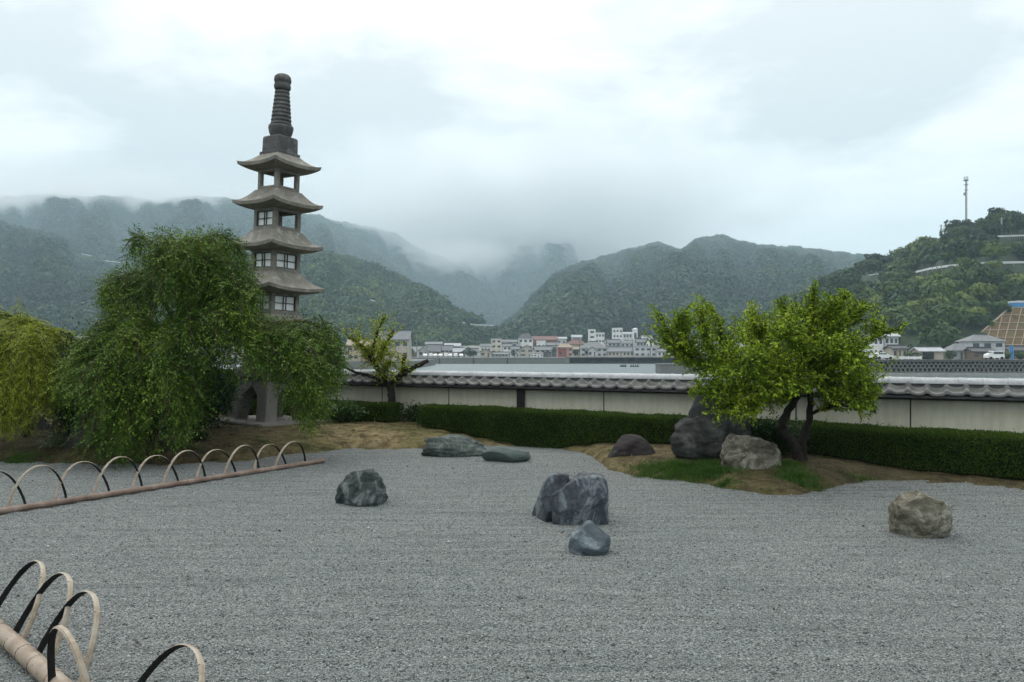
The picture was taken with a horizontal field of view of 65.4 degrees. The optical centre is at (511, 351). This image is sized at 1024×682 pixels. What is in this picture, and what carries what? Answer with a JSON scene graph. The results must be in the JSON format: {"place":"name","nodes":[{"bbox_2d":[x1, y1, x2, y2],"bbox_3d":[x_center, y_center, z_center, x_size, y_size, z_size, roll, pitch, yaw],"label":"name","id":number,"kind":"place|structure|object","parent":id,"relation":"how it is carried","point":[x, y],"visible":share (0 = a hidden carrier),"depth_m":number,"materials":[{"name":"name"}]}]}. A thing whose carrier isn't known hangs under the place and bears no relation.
{"place":"outdoors","nodes":[
{"label":"outdoors","id":0,"kind":"place"},
{"bbox_2d":[0,236,96,334],"bbox_3d":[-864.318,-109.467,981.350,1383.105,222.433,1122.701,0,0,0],"label":"hill","id":1,"kind":"structure","parent":0,"point":[49,272],"depth_m":658.32,"materials":[{"name":"plant"}]},
{"bbox_2d":[0,220,116,334],"bbox_3d":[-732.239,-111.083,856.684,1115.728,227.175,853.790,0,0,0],"label":"woodland","id":2,"kind":"object","parent":1,"relation":"on","point":[40,243],"visible":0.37,"depth_m":690.03,"materials":[{"name":"green plant"}]},
{"bbox_2d":[12,198,355,261],"bbox_3d":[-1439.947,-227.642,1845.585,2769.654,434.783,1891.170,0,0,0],"label":"hill","id":3,"kind":"structure","parent":0,"point":[86,228],"depth_m":1509.74,"materials":[{"name":"plant"}]},
{"bbox_2d":[0,193,417,282],"bbox_3d":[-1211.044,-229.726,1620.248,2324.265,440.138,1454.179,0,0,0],"label":"woodland","id":4,"kind":"object","parent":3,"relation":"on","point":[104,214],"visible":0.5,"depth_m":1668.42,"materials":[{"name":"green plant"}]},
{"bbox_2d":[230,268,485,343],"bbox_3d":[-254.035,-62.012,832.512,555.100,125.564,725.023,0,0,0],"label":"hill","id":5,"kind":"structure","parent":0,"point":[371,331],"depth_m":538.53,"materials":[{"name":"plant"}]},
{"bbox_2d":[114,250,517,346],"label":"woodland","id":6,"kind":"object","parent":5,"relation":"on","point":[432,314],"visible":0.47,"depth_m":580.18,"materials":[{"name":"green plant"}]},
{"bbox_2d":[344,359,434,368],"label":"quay","id":7,"kind":"structure","parent":0,"point":[354,364],"depth_m":228.00,"materials":[{"name":"concrete"}]},
{"bbox_2d":[346,338,377,360],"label":"building","id":8,"kind":"structure","parent":7,"relation":"on","point":[353,352],"depth_m":232.00,"materials":[{"name":"white concrete"}]},
{"bbox_2d":[379,330,412,360],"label":"house","id":9,"kind":"structure","parent":7,"relation":"on","point":[405,336],"depth_m":236.00,"materials":[{"name":"paint"}]},
{"bbox_2d":[158,341,745,356],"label":"town ground","id":10,"kind":"structure","parent":0,"point":[472,346],"depth_m":462.52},
{"bbox_2d":[427,344,441,356],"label":"house","id":11,"kind":"structure","parent":10,"relation":"on","point":[434,348],"depth_m":356.61,"materials":[{"name":"white concrete"}]},
{"bbox_2d":[441,345,453,356],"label":"house","id":12,"kind":"structure","parent":10,"relation":"on","point":[448,349],"depth_m":362.00,"materials":[{"name":"white concrete"}]},
{"bbox_2d":[491,338,501,351],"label":"house","id":13,"kind":"structure","parent":10,"relation":"on","point":[496,344],"depth_m":400.00,"materials":[{"name":"paint"}]},
{"bbox_2d":[518,333,532,350],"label":"house","id":14,"kind":"structure","parent":10,"relation":"on","point":[524,339],"depth_m":430.00,"materials":[{"name":"white concrete"}]},
{"bbox_2d":[519,345,533,356],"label":"house","id":15,"kind":"structure","parent":10,"relation":"on","point":[526,350],"depth_m":362.00,"materials":[{"name":"beige concrete"}]},
{"bbox_2d":[534,346,550,352],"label":"house","id":16,"kind":"structure","parent":10,"relation":"on","point":[539,349],"depth_m":366.00,"materials":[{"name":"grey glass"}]},
{"bbox_2d":[532,336,557,348],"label":"house","id":17,"kind":"structure","parent":10,"relation":"on","point":[546,338],"depth_m":435.00,"materials":[{"name":"pink glass"}]},
{"bbox_2d":[557,342,572,357],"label":"house","id":18,"kind":"structure","parent":10,"relation":"on","point":[567,347],"depth_m":352.00,"materials":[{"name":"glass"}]},
{"bbox_2d":[580,341,606,355],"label":"house","id":19,"kind":"structure","parent":10,"relation":"on","point":[600,348],"depth_m":356.01,"materials":[{"name":"grey tile"}]},
{"bbox_2d":[612,328,622,341],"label":"house","id":20,"kind":"structure","parent":10,"relation":"on","point":[616,333],"depth_m":500.00,"materials":[{"name":"white concrete"}]},
{"bbox_2d":[606,346,633,355],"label":"house","id":21,"kind":"structure","parent":10,"relation":"on","point":[619,350],"depth_m":354.53,"materials":[{"name":"grey glass"}]},
{"bbox_2d":[567,356,710,363],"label":"revetment","id":22,"kind":"object","parent":10,"relation":"on","point":[615,359],"visible":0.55,"depth_m":338.54,"materials":[{"name":"concrete"}]},
{"bbox_2d":[633,346,656,355],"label":"house","id":23,"kind":"structure","parent":10,"relation":"on","point":[641,350],"depth_m":352.00,"materials":[{"name":"white concrete"}]},
{"bbox_2d":[0,0,1023,259],"label":"sky","id":24,"kind":"structure","parent":0,"point":[453,128],"materials":[{"name":"white"}]},
{"bbox_2d":[482,245,591,316],"bbox_3d":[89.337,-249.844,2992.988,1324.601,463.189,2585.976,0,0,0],"label":"valley hill","id":25,"kind":"structure","parent":0,"point":[550,271],"depth_m":2428.52,"materials":[{"name":"plant"}]},
{"bbox_2d":[450,238,623,320],"bbox_3d":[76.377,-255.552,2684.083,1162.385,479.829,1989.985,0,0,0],"label":"woodland","id":26,"kind":"object","parent":25,"relation":"on","point":[511,261],"visible":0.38,"depth_m":2515.65,"materials":[{"name":"green plant"}]},
{"bbox_2d":[215,364,1023,394],"bbox_3d":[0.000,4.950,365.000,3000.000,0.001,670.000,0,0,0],"label":"water","id":27,"kind":"structure","parent":0,"point":[605,368],"depth_m":236.19,"materials":[{"name":"grey liquid"}]},
{"bbox_2d":[412,357,569,363],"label":"quay wall","id":28,"kind":"structure","parent":27,"relation":"in","point":[501,360],"depth_m":329.00,"materials":[{"name":"concrete"}]},
{"bbox_2d":[655,363,837,374],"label":"jetty","id":29,"kind":"object","parent":27,"relation":"in","point":[666,368],"visible":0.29,"depth_m":160.00,"materials":[{"name":"concrete"}]},
{"bbox_2d":[865,359,1023,376],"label":"sea wall","id":30,"kind":"structure","parent":27,"relation":"in","point":[956,368],"depth_m":160.20,"materials":[{"name":"concrete"}]},
{"bbox_2d":[570,301,734,340],"bbox_3d":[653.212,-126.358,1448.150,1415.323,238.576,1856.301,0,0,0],"label":"hill","id":31,"kind":"structure","parent":0,"point":[644,330],"depth_m":538.65,"materials":[{"name":"plant"}]},
{"bbox_2d":[476,234,869,339],"bbox_3d":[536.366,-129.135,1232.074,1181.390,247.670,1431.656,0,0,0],"label":"woodland","id":32,"kind":"object","parent":31,"relation":"on","point":[727,276],"visible":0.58,"depth_m":762.86,"materials":[{"name":"green plant"}]},
{"bbox_2d":[780,226,1023,350],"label":"hill","id":33,"kind":"structure","parent":0,"point":[910,337],"depth_m":272.93,"materials":[{"name":"plant"}]},
{"bbox_2d":[757,213,1023,348],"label":"woodland","id":34,"kind":"object","parent":33,"relation":"on","point":[896,291],"visible":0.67,"depth_m":261.05,"materials":[{"name":"green plant"}]},
{"bbox_2d":[922,270,952,283],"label":"bamboo clump","id":35,"kind":"object","parent":33,"relation":"on","point":[939,275],"visible":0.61,"depth_m":249.86,"materials":[{"name":"green plant"}]},
{"bbox_2d":[928,313,960,326],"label":"bamboo clump","id":36,"kind":"object","parent":33,"relation":"on","point":[952,323],"visible":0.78,"depth_m":220.65,"materials":[{"name":"green plant"}]},
{"bbox_2d":[944,219,974,231],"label":"pine tree","id":37,"kind":"object","parent":33,"relation":"on","point":[955,223],"visible":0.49,"depth_m":335.70,"materials":[{"name":"green plant"}]},
{"bbox_2d":[963,176,968,220],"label":"antenna mast","id":38,"kind":"object","parent":33,"relation":"on","point":[966,189],"visible":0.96,"depth_m":338.39,"materials":[{"name":"metal"}]},
{"bbox_2d":[955,257,980,269],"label":"bamboo clump","id":39,"kind":"object","parent":33,"relation":"on","point":[962,263],"visible":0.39,"depth_m":264.88,"materials":[{"name":"green plant"}]},
{"bbox_2d":[915,261,1023,274],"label":"guardrail","id":40,"kind":"object","parent":33,"relation":"on","point":[1004,262],"visible":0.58,"depth_m":278.62,"materials":[{"name":"metal"}]},
{"bbox_2d":[982,259,1002,268],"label":"bamboo clump","id":41,"kind":"object","parent":33,"relation":"on","point":[992,264],"visible":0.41,"depth_m":251.29,"materials":[{"name":"green plant"}]},
{"bbox_2d":[986,207,1010,220],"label":"pine tree","id":42,"kind":"object","parent":33,"relation":"on","point":[997,210],"visible":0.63,"depth_m":317.16,"materials":[{"name":"green plant"}]},
{"bbox_2d":[983,351,1004,358],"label":"parked car","id":43,"kind":"object","parent":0,"point":[994,354],"visible":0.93,"depth_m":162.25,"materials":[{"name":"white paint"}]},
{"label":"right shore","id":44,"kind":"structure","parent":0,"visible":0},
{"bbox_2d":[862,334,882,358],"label":"house","id":45,"kind":"structure","parent":44,"relation":"on","point":[878,345],"depth_m":196.00,"materials":[{"name":"paint"}]},
{"bbox_2d":[883,332,900,358],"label":"house","id":46,"kind":"structure","parent":44,"relation":"on","point":[892,339],"depth_m":198.00,"materials":[{"name":"paint"}]},
{"bbox_2d":[882,344,909,356],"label":"house","id":47,"kind":"structure","parent":44,"relation":"on","point":[900,350],"depth_m":190.25,"materials":[{"name":"paint"}]},
{"bbox_2d":[908,346,945,358],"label":"shed","id":48,"kind":"structure","parent":44,"relation":"on","point":[931,352],"depth_m":184.00,"materials":[{"name":"silver metal"}]},
{"bbox_2d":[943,342,965,358],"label":"house","id":49,"kind":"structure","parent":44,"relation":"on","point":[957,348],"depth_m":184.19,"materials":[{"name":"grey tile"}]},
{"bbox_2d":[963,347,995,358],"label":"house","id":50,"kind":"structure","parent":44,"relation":"on","point":[975,352],"depth_m":181.29,"materials":[{"name":"grey tile"}]},
{"bbox_2d":[954,333,1005,358],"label":"house","id":51,"kind":"structure","parent":44,"relation":"on","point":[983,340],"depth_m":186.00,"materials":[{"name":"grey tile"}]},
{"bbox_2d":[980,307,1023,344],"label":"lattice slope","id":52,"kind":"structure","parent":44,"relation":"on","point":[1008,327],"depth_m":209.85,"materials":[{"name":"concrete"}]},
{"bbox_2d":[1005,345,1023,358],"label":"house","id":53,"kind":"structure","parent":44,"relation":"on","point":[1017,348],"depth_m":192.58,"materials":[{"name":"grey glass"}]},
{"bbox_3d":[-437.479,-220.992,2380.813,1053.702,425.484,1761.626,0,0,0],"label":"middle left hill","id":54,"kind":"structure","parent":0,"visible":0},
{"bbox_2d":[324,217,504,326],"bbox_3d":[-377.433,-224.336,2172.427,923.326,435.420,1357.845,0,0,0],"label":"woodland","id":55,"kind":"object","parent":54,"relation":"on","point":[400,253],"visible":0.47,"depth_m":2192.95,"materials":[{"name":"green plant"}]},
{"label":"garden terrace","id":56,"kind":"structure","parent":0,"visible":0},
{"bbox_2d":[0,420,1020,492],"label":"grass","id":57,"kind":"structure","parent":56,"relation":"on","point":[793,474],"depth_m":10.94,"materials":[{"name":"plant"}]},
{"bbox_2d":[0,445,1023,681],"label":"gravel","id":58,"kind":"structure","parent":56,"relation":"on","point":[401,454],"depth_m":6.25,"materials":[{"name":"gravel"}]},
{"bbox_2d":[0,471,25,503],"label":"bamboo hoop","id":59,"kind":"object","parent":58,"relation":"on","point":[18,488],"visible":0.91,"depth_m":8.80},
{"bbox_2d":[0,560,45,639],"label":"bamboo hoop","id":60,"kind":"object","parent":58,"relation":"on","point":[12,583],"visible":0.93,"depth_m":4.92,"materials":[{"name":"wood"}]},
{"bbox_2d":[0,618,72,681],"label":"bamboo pole","id":61,"kind":"object","parent":58,"relation":"on","point":[25,654],"visible":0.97,"depth_m":4.38,"materials":[{"name":"wood"}]},
{"bbox_2d":[6,465,66,506],"bbox_3d":[-5.326,1.536,8.962,0.074,0.531,0.672,0,0,32],"label":"bamboo hoop","id":62,"kind":"object","parent":58,"relation":"on","point":[21,478],"visible":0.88,"depth_m":8.83,"materials":[{"name":"wood"}]},
{"bbox_2d":[13,572,73,656],"bbox_3d":[-2.695,1.553,4.609,0.677,0.509,0.239,0,0,44],"label":"bamboo hoop","id":63,"kind":"object","parent":58,"relation":"on","point":[29,607],"visible":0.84,"depth_m":4.71,"materials":[{"name":"wood"}]},
{"bbox_2d":[47,625,89,681],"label":"bamboo hoop","id":64,"kind":"object","parent":58,"relation":"on","point":[73,646],"visible":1,"depth_m":3.79,"materials":[{"name":"wood"}]},
{"bbox_2d":[37,590,100,681],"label":"bamboo hoop","id":65,"kind":"object","parent":58,"relation":"on","point":[57,620],"visible":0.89,"depth_m":4.27,"materials":[{"name":"wood"}]},
{"bbox_2d":[54,461,109,498],"bbox_3d":[-5.062,1.546,9.391,0.055,0.510,0.686,0,0,32],"label":"bamboo hoop","id":66,"kind":"object","parent":58,"relation":"on","point":[66,472],"visible":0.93,"depth_m":9.31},
{"bbox_2d":[92,456,142,493],"bbox_3d":[-4.820,1.541,9.775,0.060,0.520,0.656,0,0,32],"label":"bamboo hoop","id":67,"kind":"object","parent":58,"relation":"on","point":[103,470],"visible":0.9,"depth_m":9.65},
{"bbox_2d":[131,455,178,487],"bbox_3d":[-4.556,1.561,10.186,0.049,0.480,0.675,0,0,32],"label":"bamboo hoop","id":68,"kind":"object","parent":58,"relation":"on","point":[142,464],"visible":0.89,"depth_m":10.10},
{"bbox_2d":[0,458,324,514],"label":"bamboo pole","id":69,"kind":"object","parent":58,"relation":"on","point":[37,505],"visible":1,"depth_m":9.97,"materials":[{"name":"wood"}]},
{"bbox_2d":[137,643,204,681],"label":"bamboo hoop","id":70,"kind":"object","parent":58,"relation":"on","point":[153,666],"visible":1,"depth_m":3.66,"materials":[{"name":"wood"}]},
{"bbox_2d":[162,450,205,482],"bbox_3d":[-4.326,1.551,10.554,0.062,0.500,0.661,0,0,32],"label":"bamboo hoop","id":71,"kind":"object","parent":58,"relation":"on","point":[170,465],"visible":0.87,"depth_m":10.42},
{"bbox_2d":[195,449,235,477],"bbox_3d":[-4.070,1.571,10.961,0.058,0.460,0.671,0,0,32],"label":"bamboo hoop","id":72,"kind":"object","parent":58,"relation":"on","point":[204,457],"visible":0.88,"depth_m":10.89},
{"bbox_2d":[223,445,259,473],"bbox_3d":[-3.826,1.561,11.329,0.077,0.481,0.629,0,0,32],"label":"bamboo hoop","id":73,"kind":"object","parent":58,"relation":"on","point":[230,458],"visible":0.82,"depth_m":11.21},
{"bbox_2d":[274,441,305,465],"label":"bamboo hoop","id":74,"kind":"object","parent":58,"relation":"on","point":[279,455],"visible":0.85,"depth_m":11.96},
{"bbox_2d":[335,468,387,506],"bbox_3d":[-1.752,1.594,9.232,0.598,0.487,0.479,0,0,0],"label":"rock","id":75,"kind":"object","parent":58,"relation":"on","point":[364,488],"visible":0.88,"depth_m":9.10,"materials":[{"name":"grey stone"}]},
{"bbox_2d":[421,434,486,456],"bbox_3d":[-0.964,1.615,13.525,1.171,0.422,0.644,0,0,0],"label":"rock","id":76,"kind":"object","parent":58,"relation":"on","point":[452,445],"visible":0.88,"depth_m":13.30,"materials":[{"name":"stone"}]},
{"bbox_2d":[482,445,530,461],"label":"rock","id":77,"kind":"object","parent":58,"relation":"on","point":[500,453],"visible":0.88,"depth_m":12.64,"materials":[{"name":"stone"}]},
{"bbox_2d":[532,473,608,524],"bbox_3d":[0.604,1.564,8.343,0.792,0.583,0.633,0,0,0],"label":"rock","id":78,"kind":"object","parent":58,"relation":"on","point":[577,499],"visible":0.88,"depth_m":8.09,"materials":[{"name":"grey stone"}]},
{"bbox_2d":[568,520,610,555],"bbox_3d":[0.679,1.643,6.967,0.293,0.335,0.333,0,0,-44],"label":"rock","id":79,"kind":"object","parent":58,"relation":"on","point":[589,538],"visible":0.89,"depth_m":6.88,"materials":[{"name":"grey stone"}]},
{"bbox_2d":[887,490,952,538],"bbox_3d":[3.913,1.587,7.650,0.565,0.511,0.422,0,0,29],"label":"rock","id":80,"kind":"object","parent":58,"relation":"on","point":[917,514],"visible":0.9,"depth_m":7.50,"materials":[{"name":"beige stone"}]},
{"bbox_2d":[0,405,1023,494],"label":"garden soil","id":81,"kind":"structure","parent":56,"relation":"on","point":[769,486],"depth_m":12.94,"materials":[{"name":"soil"}]},
{"bbox_2d":[18,416,52,429],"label":"rock","id":82,"kind":"object","parent":81,"relation":"on","point":[41,425],"visible":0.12,"depth_m":14.86,"materials":[{"name":"stone"}]},
{"bbox_2d":[0,298,81,443],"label":"weeping tree","id":83,"kind":"object","parent":81,"relation":"on","point":[25,346],"visible":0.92,"depth_m":12.75,"materials":[{"name":"green plant"}]},
{"bbox_2d":[34,427,66,448],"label":"shrub","id":84,"kind":"object","parent":81,"relation":"on","point":[56,439],"visible":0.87,"depth_m":13.03,"materials":[{"name":"plant"}]},
{"bbox_2d":[27,304,117,444],"bbox_3d":[-7.315,0.379,13.273,1.543,2.353,0.918,0,0,0],"label":"shrub","id":85,"kind":"object","parent":81,"relation":"on","point":[63,424],"visible":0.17,"depth_m":13.18,"materials":[{"name":"green plant"}]},
{"bbox_2d":[63,423,113,447],"bbox_3d":[-7.129,1.526,13.297,0.862,0.701,0.690,0,0,0],"label":"rock","id":86,"kind":"object","parent":81,"relation":"on","point":[71,442],"visible":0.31,"depth_m":13.02,"materials":[{"name":"stone"}]},
{"bbox_2d":[2,367,256,414],"bbox_3d":[-10.339,0.988,20.835,10.267,1.565,0.917,0,0,28],"label":"hedge","id":87,"kind":"object","parent":81,"relation":"on","point":[253,398],"visible":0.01,"depth_m":18.44,"materials":[{"name":"green plant"}]},
{"bbox_2d":[106,382,197,445],"bbox_3d":[-5.936,0.957,13.108,1.835,1.232,0.980,0,0,0],"label":"shrub","id":88,"kind":"object","parent":81,"relation":"on","point":[163,428],"visible":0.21,"depth_m":13.07,"materials":[{"name":"green plant"}]},
{"bbox_2d":[34,221,356,471],"bbox_3d":[-5.590,-0.153,13.678,6.223,4.315,5.049,0,0,0],"label":"weeping tree","id":89,"kind":"object","parent":81,"relation":"on","point":[186,272],"visible":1,"depth_m":12.54,"materials":[{"name":"green plant"}]},
{"bbox_2d":[183,430,213,439],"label":"shrub","id":90,"kind":"object","parent":81,"relation":"on","point":[205,435],"visible":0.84,"depth_m":13.57,"materials":[{"name":"green plant"}]},
{"bbox_2d":[160,350,259,429],"bbox_3d":[-5.867,0.535,15.192,2.237,1.935,0.976,0,0,0],"label":"shrub","id":91,"kind":"object","parent":81,"relation":"on","point":[219,395],"visible":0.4,"depth_m":15.16,"materials":[{"name":"green plant"}]},
{"bbox_2d":[208,73,327,426],"bbox_3d":[-4.884,-2.057,16.500,1.738,7.420,1.738,2,0,34],"label":"stone pagoda","id":92,"kind":"object","parent":81,"relation":"on","point":[275,247],"visible":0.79,"depth_m":16.23,"materials":[{"name":"stone"}]},
{"bbox_2d":[255,294,268,309],"bbox_3d":[-5.101,-1.012,16.239,0.534,0.310,0.042,2,0,34],"label":"window","id":93,"kind":"structure","parent":92,"relation":"in","point":[267,295],"depth_m":16.19,"materials":[{"name":"glass"}]},
{"bbox_2d":[254,252,270,267],"bbox_3d":[-5.065,-1.876,16.244,0.522,0.304,0.042,2,0,34],"label":"window","id":94,"kind":"structure","parent":92,"relation":"in","point":[264,258],"depth_m":16.25,"materials":[{"name":"paper"}]},
{"bbox_2d":[257,210,272,225],"bbox_3d":[-5.025,-2.722,16.254,0.494,0.304,0.042,2,0,34],"label":"window","id":95,"kind":"structure","parent":92,"relation":"in","point":[264,218],"depth_m":16.27,"materials":[{"name":"paper"}]},
{"bbox_2d":[275,295,295,311],"bbox_3d":[-4.663,-0.992,16.322,0.042,0.310,0.534,2,0,34],"label":"window","id":96,"kind":"structure","parent":92,"relation":"in","point":[282,303],"depth_m":16.34,"materials":[{"name":"paper"}]},
{"bbox_2d":[276,252,296,269],"bbox_3d":[-4.634,-1.856,16.323,0.042,0.304,0.522,2,0,34],"label":"window","id":97,"kind":"structure","parent":92,"relation":"in","point":[288,261],"depth_m":16.34,"materials":[{"name":"paper"}]},
{"bbox_2d":[251,398,403,422],"bbox_3d":[-4.106,1.377,17.485,3.817,0.786,0.819,0,0,28],"label":"hedge","id":98,"kind":"object","parent":81,"relation":"on","point":[389,412],"visible":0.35,"depth_m":16.63,"materials":[{"name":"green plant"}]},
{"bbox_2d":[322,397,372,422],"bbox_3d":[-3.459,1.216,16.510,1.194,0.606,0.780,0,0,-12],"label":"shrub","id":99,"kind":"object","parent":81,"relation":"on","point":[346,412],"visible":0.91,"depth_m":16.39,"materials":[{"name":"green plant"}]},
{"bbox_2d":[319,310,428,403],"bbox_3d":[-2.893,0.420,16.963,2.284,2.581,1.228,0,0,32],"label":"plum tree","id":100,"kind":"object","parent":81,"relation":"on","point":[368,352],"visible":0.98,"depth_m":16.77,"materials":[{"name":"green plant"}]},
{"bbox_2d":[401,399,421,421],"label":"shrub","id":101,"kind":"object","parent":81,"relation":"on","point":[413,416],"visible":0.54,"depth_m":16.84,"materials":[{"name":"green plant"}]},
{"bbox_2d":[0,416,1022,491],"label":"dry moss","id":102,"kind":"object","parent":81,"relation":"on","point":[424,443],"visible":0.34,"depth_m":13.37,"materials":[{"name":"plant"}]},
{"bbox_2d":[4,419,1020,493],"bbox_3d":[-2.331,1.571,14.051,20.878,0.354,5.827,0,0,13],"label":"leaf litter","id":103,"kind":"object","parent":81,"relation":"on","point":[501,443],"visible":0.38,"depth_m":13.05,"materials":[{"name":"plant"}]},
{"bbox_2d":[517,388,524,407],"bbox_3d":[0.173,1.168,15.728,0.170,1.005,0.100,0,0,28],"label":"utility box","id":104,"kind":"object","parent":81,"relation":"on","point":[520,397],"visible":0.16,"depth_m":15.70,"materials":[{"name":"black metal"}]},
{"bbox_2d":[416,403,687,448],"bbox_3d":[0.595,1.400,14.843,5.456,0.880,0.834,0,0,30],"label":"hedge","id":105,"kind":"object","parent":81,"relation":"on","point":[543,428],"visible":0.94,"depth_m":14.54,"materials":[{"name":"green plant"}]},
{"bbox_2d":[608,434,654,457],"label":"rock","id":106,"kind":"object","parent":81,"relation":"on","point":[631,444],"visible":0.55,"depth_m":12.33,"materials":[{"name":"grey stone"}]},
{"bbox_2d":[669,391,751,459],"bbox_3d":[2.964,1.144,11.954,1.254,1.310,0.923,0,0,0],"label":"rock","id":107,"kind":"object","parent":81,"relation":"on","point":[698,433],"visible":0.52,"depth_m":11.70,"materials":[{"name":"grey stone"}]},
{"bbox_2d":[720,433,781,469],"bbox_3d":[3.323,1.508,11.107,0.837,0.756,0.670,0,0,0],"label":"rock","id":108,"kind":"object","parent":81,"relation":"on","point":[745,451],"visible":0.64,"depth_m":10.86,"materials":[{"name":"beige stone"}]},
{"bbox_2d":[641,278,911,460],"bbox_3d":[3.692,0.303,11.302,3.810,2.749,2.863,0,0,0],"label":"plum tree","id":109,"kind":"object","parent":81,"relation":"on","point":[822,352],"visible":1,"depth_m":10.84,"materials":[{"name":"green plant"}]},
{"bbox_2d":[750,412,823,455],"bbox_3d":[3.999,1.218,11.969,1.296,0.733,0.679,0,0,0],"label":"shrub","id":110,"kind":"object","parent":81,"relation":"on","point":[767,431],"visible":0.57,"depth_m":11.87,"materials":[{"name":"green plant"}]},
{"bbox_2d":[750,416,1023,480],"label":"hedge","id":111,"kind":"object","parent":81,"relation":"on","point":[989,453],"visible":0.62,"depth_m":11.26,"materials":[{"name":"green plant"}]},
{"bbox_2d":[226,368,1023,432],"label":"garden wall","id":112,"kind":"structure","parent":56,"relation":"on","point":[990,404],"depth_m":14.46,"materials":[{"name":"paint"}]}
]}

